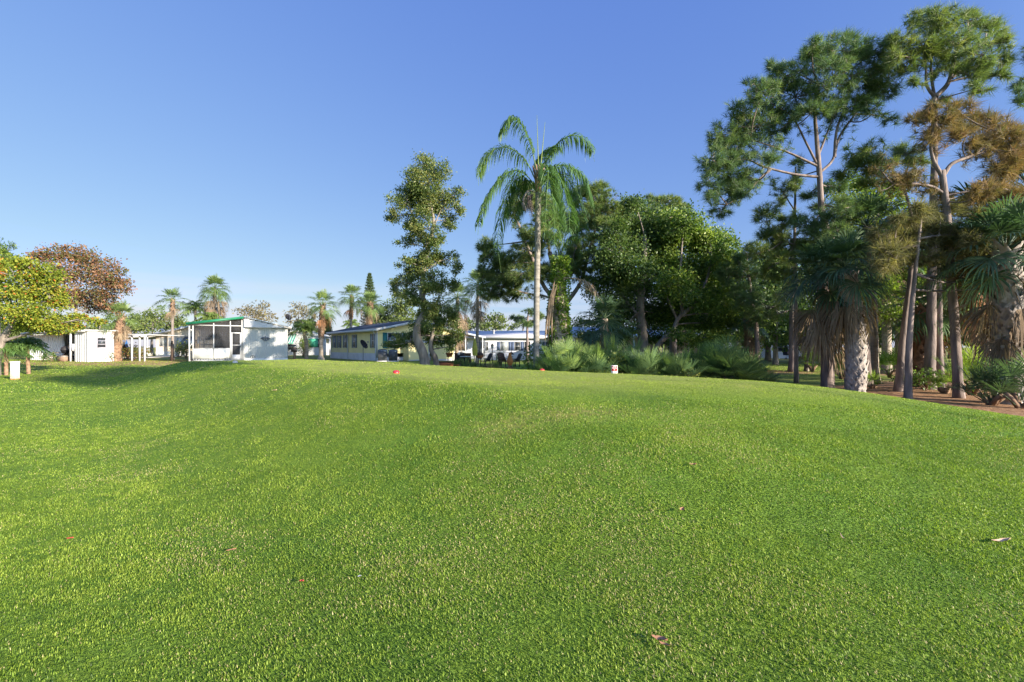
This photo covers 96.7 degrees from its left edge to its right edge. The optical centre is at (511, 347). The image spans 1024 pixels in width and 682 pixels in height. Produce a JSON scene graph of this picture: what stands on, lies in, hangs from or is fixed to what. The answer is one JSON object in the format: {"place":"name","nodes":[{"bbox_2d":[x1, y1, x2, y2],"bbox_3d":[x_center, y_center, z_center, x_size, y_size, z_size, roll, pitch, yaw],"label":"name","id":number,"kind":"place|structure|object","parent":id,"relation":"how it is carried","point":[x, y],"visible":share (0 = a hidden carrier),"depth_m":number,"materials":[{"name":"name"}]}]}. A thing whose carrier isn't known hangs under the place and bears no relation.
{"place":"outdoors","nodes":[
{"label":"outdoors","id":0,"kind":"place"},
{"bbox_2d":[0,347,1023,681],"bbox_3d":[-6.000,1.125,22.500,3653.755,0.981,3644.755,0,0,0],"label":"lawn","id":1,"kind":"structure","parent":0,"point":[412,429],"depth_m":3.71,"materials":[{"name":"green plant"}]},
{"bbox_2d":[0,237,17,333],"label":"leafy tree","id":2,"kind":"object","parent":1,"relation":"on","point":[3,249],"visible":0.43,"depth_m":32.59,"materials":[{"name":"green plant"}]},
{"bbox_2d":[10,361,19,379],"bbox_3d":[-24.680,1.179,22.600,0.360,0.952,0.360,0,0,43],"label":"utility box","id":3,"kind":"object","parent":1,"relation":"on","point":[14,369],"visible":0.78,"depth_m":22.47,"materials":[{"name":"metal"}]},
{"bbox_2d":[11,363,18,377],"bbox_3d":[-24.558,1.150,22.486,0.010,0.710,0.260,0,0,43],"label":"door","id":4,"kind":"structure","parent":3,"relation":"in","point":[14,366],"depth_m":22.47,"materials":[{"name":"white"}]},
{"bbox_2d":[0,341,36,374],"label":"pygmy palm","id":5,"kind":"object","parent":1,"relation":"on","point":[17,351],"visible":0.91,"depth_m":25.95,"materials":[{"name":"green plant"}]},
{"bbox_2d":[8,336,52,373],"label":"pygmy palm","id":6,"kind":"object","parent":1,"relation":"on","point":[31,344],"visible":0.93,"depth_m":26.93,"materials":[{"name":"green plant"}]},
{"bbox_2d":[1,316,84,341],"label":"leafy tree","id":7,"kind":"object","parent":1,"relation":"on","point":[14,334],"visible":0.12,"depth_m":80.01,"materials":[{"name":"green plant"}]},
{"bbox_2d":[0,252,108,375],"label":"yellow leaved tree","id":8,"kind":"object","parent":1,"relation":"on","point":[24,317],"visible":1,"depth_m":24.77,"materials":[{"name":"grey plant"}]},
{"bbox_2d":[24,241,136,316],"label":"red leaved tree","id":9,"kind":"object","parent":1,"relation":"on","point":[113,283],"visible":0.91,"depth_m":45.36,"materials":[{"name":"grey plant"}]},
{"bbox_2d":[20,330,184,361],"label":"house","id":10,"kind":"structure","parent":1,"relation":"on","point":[87,345],"depth_m":40.22,"materials":[{"name":"white paint"}]},
{"bbox_2d":[79,313,131,329],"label":"leafy tree","id":11,"kind":"object","parent":1,"relation":"on","point":[91,327],"visible":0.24,"depth_m":62.45,"materials":[{"name":"green plant"}]},
{"bbox_2d":[96,299,143,360],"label":"cabbage palm","id":12,"kind":"object","parent":1,"relation":"on","point":[120,337],"visible":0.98,"depth_m":40.71,"materials":[{"name":"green plant"}]},
{"bbox_2d":[121,342,152,360],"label":"shrub","id":13,"kind":"object","parent":1,"relation":"on","point":[125,352],"visible":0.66,"depth_m":42.99,"materials":[{"name":"green plant"}]},
{"bbox_2d":[126,306,187,353],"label":"leafy tree","id":14,"kind":"object","parent":1,"relation":"on","point":[152,326],"visible":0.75,"depth_m":70.31,"materials":[{"name":"green plant"}]},
{"bbox_2d":[126,326,191,355],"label":"beige house","id":15,"kind":"structure","parent":1,"relation":"on","point":[163,343],"depth_m":59.99,"materials":[{"name":"beige"}]},
{"bbox_2d":[152,286,190,359],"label":"fan palm","id":16,"kind":"object","parent":1,"relation":"on","point":[172,302],"visible":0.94,"depth_m":45.88,"materials":[{"name":"green plant"}]},
{"bbox_2d":[175,339,191,358],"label":"shrub","id":17,"kind":"object","parent":1,"relation":"on","point":[185,353],"visible":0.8,"depth_m":49.94,"materials":[{"name":"green plant"}]},
{"bbox_2d":[177,300,209,320],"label":"feather palm","id":18,"kind":"object","parent":1,"relation":"on","point":[194,306],"visible":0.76,"depth_m":55.64,"materials":[{"name":"green plant"}]},
{"bbox_2d":[192,312,223,321],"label":"feather palm","id":19,"kind":"object","parent":1,"relation":"on","point":[209,315],"visible":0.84,"depth_m":49.52,"materials":[{"name":"green plant"}]},
{"bbox_2d":[196,274,231,317],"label":"fan palm","id":20,"kind":"object","parent":1,"relation":"on","point":[219,311],"visible":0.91,"depth_m":53.76,"materials":[{"name":"green plant"}]},
{"bbox_2d":[186,316,291,360],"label":"house","id":21,"kind":"structure","parent":1,"relation":"on","point":[238,338],"depth_m":39.59,"materials":[{"name":"concrete"}]},
{"bbox_2d":[231,332,240,359],"bbox_3d":[-23.936,-0.065,39.495,0.722,2.430,0.110,0,0,-27],"label":"door","id":22,"kind":"structure","parent":21,"relation":"in","point":[235,336],"depth_m":39.50,"materials":[{"name":"white paint"}]},
{"bbox_2d":[226,300,277,322],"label":"leafy tree","id":23,"kind":"object","parent":1,"relation":"on","point":[259,314],"visible":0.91,"depth_m":66.54,"materials":[{"name":"grey plant"}]},
{"bbox_2d":[282,301,319,331],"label":"leafy tree","id":24,"kind":"object","parent":1,"relation":"on","point":[301,313],"visible":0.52,"depth_m":72.05,"materials":[{"name":"grey plant"}]},
{"bbox_2d":[288,318,318,358],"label":"feather palm","id":25,"kind":"object","parent":1,"relation":"on","point":[308,327],"visible":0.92,"depth_m":45.71,"materials":[{"name":"green plant"}]},
{"bbox_2d":[288,330,330,354],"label":"shaded white house","id":26,"kind":"structure","parent":1,"relation":"on","point":[293,342],"depth_m":63.99,"materials":[{"name":"paint"}]},
{"bbox_2d":[304,289,342,359],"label":"fan palm","id":27,"kind":"object","parent":1,"relation":"on","point":[324,319],"visible":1,"depth_m":41.82,"materials":[{"name":"green plant"}]},
{"bbox_2d":[337,284,367,327],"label":"fan palm","id":28,"kind":"object","parent":1,"relation":"on","point":[352,288],"visible":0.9,"depth_m":59.81,"materials":[{"name":"green plant"}]},
{"bbox_2d":[352,290,384,324],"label":"fan palm","id":29,"kind":"object","parent":1,"relation":"on","point":[370,307],"visible":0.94,"depth_m":56.69,"materials":[{"name":"green plant"}]},
{"bbox_2d":[359,273,378,325],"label":"norfolk pine","id":30,"kind":"object","parent":1,"relation":"on","point":[369,285],"visible":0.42,"depth_m":71.72,"materials":[{"name":"green plant"}]},
{"bbox_2d":[377,349,388,361],"bbox_3d":[-11.450,0.822,40.300,0.980,1.310,0.980,0,0,-14],"label":"air conditioner","id":31,"kind":"object","parent":1,"relation":"on","point":[382,355],"visible":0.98,"depth_m":39.92,"materials":[{"name":"grey metal"}]},
{"bbox_2d":[361,288,417,323],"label":"leafy tree","id":32,"kind":"object","parent":1,"relation":"on","point":[397,311],"visible":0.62,"depth_m":66.98,"materials":[{"name":"green plant"}]},
{"bbox_2d":[387,349,397,361],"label":"air conditioner","id":33,"kind":"object","parent":1,"relation":"on","point":[393,355],"visible":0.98,"depth_m":40.04,"materials":[{"name":"grey metal"}]},
{"bbox_2d":[326,320,485,361],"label":"yellow house","id":34,"kind":"structure","parent":1,"relation":"on","point":[345,343],"depth_m":45.16,"materials":[{"name":"paint"}]},
{"bbox_2d":[383,332,406,347],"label":"window","id":35,"kind":"structure","parent":34,"relation":"in","point":[386,336],"depth_m":42.66,"materials":[{"name":"teal glass"}]},
{"bbox_2d":[380,306,467,365],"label":"olive tree","id":36,"kind":"object","parent":1,"relation":"on","point":[450,339],"visible":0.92,"depth_m":28.46,"materials":[{"name":"green plant"}]},
{"bbox_2d":[383,149,467,364],"bbox_3d":[-5.348,-5.379,28.103,5.472,14.307,3.765,0,0,0],"label":"olive tree","id":37,"kind":"object","parent":1,"relation":"on","point":[430,204],"visible":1,"depth_m":27.67,"materials":[{"name":"green plant"}]},
{"bbox_2d":[441,282,473,352],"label":"fan palm","id":38,"kind":"object","parent":1,"relation":"on","point":[465,323],"visible":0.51,"depth_m":47.65,"materials":[{"name":"green plant"}]},
{"bbox_2d":[459,269,494,363],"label":"fan palm","id":39,"kind":"object","parent":1,"relation":"on","point":[476,307],"visible":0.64,"depth_m":42.85,"materials":[{"name":"green plant"}]},
{"bbox_2d":[462,319,493,330],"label":"leafy tree","id":40,"kind":"object","parent":1,"relation":"on","point":[481,327],"visible":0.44,"depth_m":64.54,"materials":[{"name":"green plant"}]},
{"bbox_2d":[479,310,509,330],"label":"leafy tree","id":41,"kind":"object","parent":1,"relation":"on","point":[500,318],"visible":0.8,"depth_m":70.31,"materials":[{"name":"green plant"}]},
{"bbox_2d":[459,330,550,360],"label":"shuttered house","id":42,"kind":"structure","parent":1,"relation":"on","point":[507,342],"depth_m":56.36,"materials":[{"name":"white paint"}]},
{"bbox_2d":[497,342,511,350],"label":"window","id":43,"kind":"structure","parent":42,"relation":"in","point":[502,346],"depth_m":56.33,"materials":[{"name":"glass"}]},
{"bbox_2d":[509,306,545,360],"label":"pine tree","id":44,"kind":"object","parent":1,"relation":"on","point":[528,323],"visible":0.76,"depth_m":49.88,"materials":[{"name":"green plant"}]},
{"bbox_2d":[519,335,546,369],"bbox_3d":[1.120,0.529,21.426,1.392,2.233,1.413,0,0,-39],"label":"shrub","id":45,"kind":"object","parent":1,"relation":"on","point":[530,355],"visible":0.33,"depth_m":21.46,"materials":[{"name":"green plant"}]},
{"bbox_2d":[474,115,595,369],"bbox_3d":[1.079,-4.243,19.999,5.421,11.915,3.818,0,0,0],"label":"queen palm","id":46,"kind":"object","parent":1,"relation":"on","point":[554,179],"visible":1,"depth_m":19.91,"materials":[{"name":"green plant"}]},
{"bbox_2d":[523,351,563,370],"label":"saw palmetto","id":47,"kind":"object","parent":1,"relation":"on","point":[542,365],"visible":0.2,"depth_m":16.37,"materials":[{"name":"green plant"}]},
{"bbox_2d":[507,315,595,330],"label":"leafy tree","id":48,"kind":"object","parent":1,"relation":"on","point":[576,323],"visible":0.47,"depth_m":71.64,"materials":[{"name":"green plant"}]},
{"bbox_2d":[473,178,634,339],"bbox_3d":[2.977,-5.046,31.131,11.619,13.554,6.642,0,0,0],"label":"pine tree","id":49,"kind":"object","parent":1,"relation":"on","point":[507,278],"visible":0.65,"depth_m":30.82,"materials":[{"name":"green plant"}]},
{"bbox_2d":[533,336,598,371],"bbox_3d":[1.854,0.743,16.021,3.071,2.362,2.950,0,0,0],"label":"saw palmetto","id":50,"kind":"object","parent":1,"relation":"on","point":[567,362],"visible":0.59,"depth_m":15.73,"materials":[{"name":"green plant"}]},
{"bbox_2d":[541,209,601,354],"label":"vine wrapped palm","id":51,"kind":"object","parent":1,"relation":"on","point":[558,318],"visible":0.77,"depth_m":20.50,"materials":[{"name":"green plant"}]},
{"bbox_2d":[561,339,611,371],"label":"saw palmetto","id":52,"kind":"object","parent":1,"relation":"on","point":[586,351],"visible":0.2,"depth_m":16.38,"materials":[{"name":"green plant"}]},
{"bbox_2d":[572,342,627,372],"bbox_3d":[2.956,0.910,16.249,2.358,2.313,2.573,0,0,0],"label":"saw palmetto","id":53,"kind":"object","parent":1,"relation":"on","point":[599,360],"visible":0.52,"depth_m":15.73,"materials":[{"name":"green plant"}]},
{"bbox_2d":[574,294,635,351],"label":"cabbage palm","id":54,"kind":"object","parent":1,"relation":"on","point":[606,304],"visible":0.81,"depth_m":26.50,"materials":[{"name":"green plant"}]},
{"bbox_2d":[581,334,642,373],"bbox_3d":[3.701,0.702,17.488,3.227,2.639,2.773,0,0,0],"label":"saw palmetto","id":55,"kind":"object","parent":1,"relation":"on","point":[615,348],"visible":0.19,"depth_m":17.32,"materials":[{"name":"green plant"}]},
{"bbox_2d":[604,350,630,373],"bbox_3d":[3.806,0.862,16.642,1.186,1.556,1.135,0,0,0],"label":"shrub","id":56,"kind":"object","parent":1,"relation":"on","point":[620,363],"visible":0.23,"depth_m":16.48,"materials":[{"name":"green plant"}]},
{"bbox_2d":[605,337,643,373],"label":"saw palmetto","id":57,"kind":"object","parent":1,"relation":"on","point":[637,347],"visible":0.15,"depth_m":17.45,"materials":[{"name":"green plant"}]},
{"bbox_2d":[571,191,685,355],"bbox_3d":[8.224,-4.757,30.091,8.704,12.754,7.974,0,0,0],"label":"leafy tree","id":58,"kind":"object","parent":1,"relation":"on","point":[623,273],"visible":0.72,"depth_m":29.40,"materials":[{"name":"green plant"}]},
{"bbox_2d":[571,327,701,355],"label":"stucco house","id":59,"kind":"structure","parent":1,"relation":"on","point":[650,346],"depth_m":52.00,"materials":[{"name":"white paint"}]},
{"bbox_2d":[616,344,673,375],"bbox_3d":[4.718,0.971,16.005,2.658,2.222,2.546,0,0,0],"label":"saw palmetto","id":60,"kind":"object","parent":1,"relation":"on","point":[643,360],"visible":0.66,"depth_m":15.62,"materials":[{"name":"green plant"}]},
{"bbox_2d":[642,345,679,374],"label":"saw palmetto","id":61,"kind":"object","parent":1,"relation":"on","point":[660,363],"visible":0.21,"depth_m":16.29,"materials":[{"name":"green plant"}]},
{"bbox_2d":[637,191,692,358],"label":"pine tree","id":62,"kind":"object","parent":1,"relation":"on","point":[669,202],"visible":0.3,"depth_m":32.73,"materials":[{"name":"green plant"}]},
{"bbox_2d":[655,348,711,377],"bbox_3d":[5.741,1.052,15.770,2.300,2.184,2.349,0,0,-27],"label":"saw palmetto","id":63,"kind":"object","parent":1,"relation":"on","point":[680,362],"visible":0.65,"depth_m":15.32,"materials":[{"name":"green plant"}]},
{"bbox_2d":[642,198,747,354],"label":"leafy tree","id":64,"kind":"object","parent":1,"relation":"on","point":[696,239],"visible":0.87,"depth_m":28.84,"materials":[{"name":"green plant"}]},
{"bbox_2d":[673,344,719,377],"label":"saw palmetto","id":65,"kind":"object","parent":1,"relation":"on","point":[701,363],"visible":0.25,"depth_m":15.94,"materials":[{"name":"green plant"}]},
{"bbox_2d":[688,338,733,378],"bbox_3d":[7.377,0.792,16.906,2.492,2.285,2.766,0,0,23],"label":"saw palmetto","id":66,"kind":"object","parent":1,"relation":"on","point":[704,346],"visible":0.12,"depth_m":16.51,"materials":[{"name":"green plant"}]},
{"bbox_2d":[657,257,772,350],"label":"leafy tree","id":67,"kind":"object","parent":1,"relation":"on","point":[680,342],"visible":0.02,"depth_m":48.13,"materials":[{"name":"green plant"}]},
{"bbox_2d":[695,333,769,378],"bbox_3d":[7.458,0.661,15.855,2.822,2.484,2.579,0,0,30],"label":"saw palmetto","id":68,"kind":"object","parent":1,"relation":"on","point":[726,353],"visible":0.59,"depth_m":15.65,"materials":[{"name":"green plant"}]},
{"bbox_2d":[712,251,773,362],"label":"pine tree","id":69,"kind":"object","parent":1,"relation":"on","point":[737,289],"visible":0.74,"depth_m":27.16,"materials":[{"name":"green plant"}]},
{"bbox_2d":[709,344,778,379],"bbox_3d":[7.756,0.982,15.681,2.491,2.190,2.534,0,0,-39],"label":"saw palmetto","id":70,"kind":"object","parent":1,"relation":"on","point":[729,369],"visible":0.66,"depth_m":15.07,"materials":[{"name":"green plant"}]},
{"bbox_2d":[728,307,770,361],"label":"cabbage palm","id":71,"kind":"object","parent":1,"relation":"on","point":[747,333],"visible":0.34,"depth_m":29.75,"materials":[{"name":"green plant"}]},
{"bbox_2d":[721,356,785,381],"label":"saw palmetto","id":72,"kind":"object","parent":1,"relation":"on","point":[757,374],"visible":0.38,"depth_m":15.09,"materials":[{"name":"green plant"}]},
{"bbox_2d":[725,241,815,360],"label":"leafy tree","id":73,"kind":"object","parent":1,"relation":"on","point":[767,356],"visible":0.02,"depth_m":47.70,"materials":[{"name":"green plant"}]},
{"bbox_2d":[729,248,815,364],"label":"leafy tree","id":74,"kind":"object","parent":1,"relation":"on","point":[773,332],"visible":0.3,"depth_m":37.53,"materials":[{"name":"green plant"}]},
{"bbox_2d":[751,247,808,371],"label":"pine tree","id":75,"kind":"object","parent":1,"relation":"on","point":[791,346],"visible":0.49,"depth_m":26.94,"materials":[{"name":"green plant"}]},
{"bbox_2d":[736,167,836,382],"bbox_3d":[11.531,-2.957,18.828,4.774,9.135,2.852,0,0,0],"label":"pine tree","id":76,"kind":"object","parent":1,"relation":"on","point":[778,236],"visible":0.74,"depth_m":18.89,"materials":[{"name":"green plant"}]},
{"bbox_2d":[759,335,836,358],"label":"shaded house","id":77,"kind":"structure","parent":1,"relation":"on","point":[780,354],"depth_m":59.73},
{"bbox_2d":[691,24,908,385],"bbox_3d":[11.148,-5.593,17.526,8.934,14.411,3.987,0,0,0],"label":"pine tree","id":78,"kind":"object","parent":1,"relation":"on","point":[742,133],"visible":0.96,"depth_m":17.16,"materials":[{"name":"green plant"}]},
{"bbox_2d":[798,349,819,371],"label":"young palm","id":79,"kind":"object","parent":1,"relation":"on","point":[811,368],"visible":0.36,"depth_m":27.38,"materials":[{"name":"green plant"}]},
{"bbox_2d":[779,297,842,370],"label":"leafy tree","id":80,"kind":"object","parent":1,"relation":"on","point":[787,339],"visible":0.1,"depth_m":27.91,"materials":[{"name":"green plant"}]},
{"bbox_2d":[773,233,871,387],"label":"cabbage palm","id":81,"kind":"object","parent":1,"relation":"on","point":[812,338],"visible":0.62,"depth_m":15.74,"materials":[{"name":"green plant"}]},
{"bbox_2d":[804,350,844,378],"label":"young palm","id":82,"kind":"object","parent":1,"relation":"on","point":[839,374],"visible":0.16,"depth_m":20.89,"materials":[{"name":"green plant"}]},
{"bbox_2d":[761,236,893,362],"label":"leafy tree","id":83,"kind":"object","parent":1,"relation":"on","point":[880,332],"visible":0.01,"depth_m":40.47,"materials":[{"name":"green plant"}]},
{"bbox_2d":[796,226,899,391],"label":"cabbage palm","id":84,"kind":"object","parent":1,"relation":"on","point":[852,325],"visible":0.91,"depth_m":14.72,"materials":[{"name":"green plant"}]},
{"bbox_2d":[826,168,913,242],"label":"leafy tree","id":85,"kind":"object","parent":1,"relation":"on","point":[856,191],"visible":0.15,"depth_m":21.00,"materials":[{"name":"green plant"}]},
{"bbox_2d":[829,191,911,383],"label":"pine tree","id":86,"kind":"object","parent":1,"relation":"on","point":[875,206],"visible":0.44,"depth_m":18.32,"materials":[{"name":"green plant"}]},
{"bbox_2d":[867,369,886,388],"bbox_3d":[12.959,1.163,16.420,1.037,0.802,1.205,0,0,40],"label":"shrub","id":87,"kind":"object","parent":1,"relation":"on","point":[871,378],"visible":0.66,"depth_m":16.28,"materials":[{"name":"green plant"}]},
{"bbox_2d":[826,132,936,391],"bbox_3d":[12.418,-2.722,14.986,3.598,8.644,2.322,0,0,0],"label":"pine tree","id":88,"kind":"object","parent":1,"relation":"on","point":[858,159],"visible":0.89,"depth_m":14.92,"materials":[{"name":"green plant"}]},
{"bbox_2d":[879,345,897,377],"bbox_3d":[18.220,0.636,21.784,2.587,1.807,2.828,0,0,-34],"label":"shrub","id":89,"kind":"object","parent":1,"relation":"on","point":[887,358],"visible":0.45,"depth_m":21.73,"materials":[{"name":"green plant"}]},
{"bbox_2d":[877,265,925,373],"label":"cabbage palm","id":90,"kind":"object","parent":1,"relation":"on","point":[884,339],"visible":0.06,"depth_m":24.84,"materials":[{"name":"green plant"}]},
{"bbox_2d":[864,261,976,330],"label":"leafy tree","id":91,"kind":"object","parent":1,"relation":"on","point":[889,314],"visible":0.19,"depth_m":24.26,"materials":[{"name":"green plant"}]},
{"bbox_2d":[875,279,967,386],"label":"cabbage palm","id":92,"kind":"object","parent":1,"relation":"on","point":[919,327],"visible":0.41,"depth_m":16.82,"materials":[{"name":"green plant"}]},
{"bbox_2d":[912,366,946,390],"bbox_3d":[14.134,1.084,15.591,1.154,0.883,1.159,0,0,34],"label":"shrub","id":93,"kind":"object","parent":1,"relation":"on","point":[919,383],"visible":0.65,"depth_m":15.54,"materials":[{"name":"green plant"}]},
{"bbox_2d":[892,249,970,365],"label":"leafy tree","id":94,"kind":"object","parent":1,"relation":"on","point":[962,338],"visible":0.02,"depth_m":35.74,"materials":[{"name":"green plant"}]},
{"bbox_2d":[861,195,1023,398],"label":"pine tree","id":95,"kind":"object","parent":1,"relation":"on","point":[889,248],"visible":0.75,"depth_m":12.55,"materials":[{"name":"green plant"}]},
{"bbox_2d":[866,90,1023,398],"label":"pine tree","id":96,"kind":"object","parent":1,"relation":"on","point":[994,135],"visible":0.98,"depth_m":13.13,"materials":[{"name":"brown plant"}]},
{"bbox_2d":[926,373,966,393],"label":"young palm","id":97,"kind":"object","parent":1,"relation":"on","point":[942,389],"visible":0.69,"depth_m":14.60,"materials":[{"name":"green plant"}]},
{"bbox_2d":[878,1,1022,389],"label":"pine tree","id":98,"kind":"object","parent":1,"relation":"on","point":[931,49],"visible":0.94,"depth_m":15.77,"materials":[{"name":"green plant"}]},
{"bbox_2d":[914,343,989,394],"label":"young palm","id":99,"kind":"object","parent":1,"relation":"on","point":[966,360],"visible":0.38,"depth_m":14.12,"materials":[{"name":"green plant"}]},
{"bbox_2d":[915,189,1023,404],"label":"cabbage palm","id":100,"kind":"object","parent":1,"relation":"on","point":[1004,309],"visible":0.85,"depth_m":11.81,"materials":[{"name":"green plant"}]},
{"bbox_2d":[925,175,1020,389],"bbox_3d":[16.441,-2.257,16.122,3.411,7.737,3.570,0,0,0],"label":"cabbage palm","id":101,"kind":"object","parent":1,"relation":"on","point":[961,295],"visible":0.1,"depth_m":15.82,"materials":[{"name":"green plant"}]},
{"bbox_2d":[935,357,1023,405],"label":"shrub","id":102,"kind":"object","parent":1,"relation":"on","point":[986,396],"visible":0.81,"depth_m":11.57,"materials":[{"name":"green plant"}]},
{"bbox_2d":[957,150,1023,247],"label":"pine tree","id":103,"kind":"object","parent":1,"relation":"on","point":[1018,178],"visible":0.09,"depth_m":15.31,"materials":[{"name":"green plant"}]},
{"bbox_2d":[974,347,1023,408],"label":"shrub","id":104,"kind":"object","parent":1,"relation":"on","point":[1011,396],"visible":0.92,"depth_m":10.96,"materials":[{"name":"green plant"}]},
{"bbox_2d":[1003,45,1023,125],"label":"pine tree","id":105,"kind":"object","parent":1,"relation":"on","point":[1018,88],"visible":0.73,"depth_m":15.19,"materials":[{"name":"green plant"}]},
{"bbox_2d":[0,0,1023,347],"label":"sky","id":106,"kind":"structure","parent":0,"point":[257,145],"materials":[{"name":"blue"}]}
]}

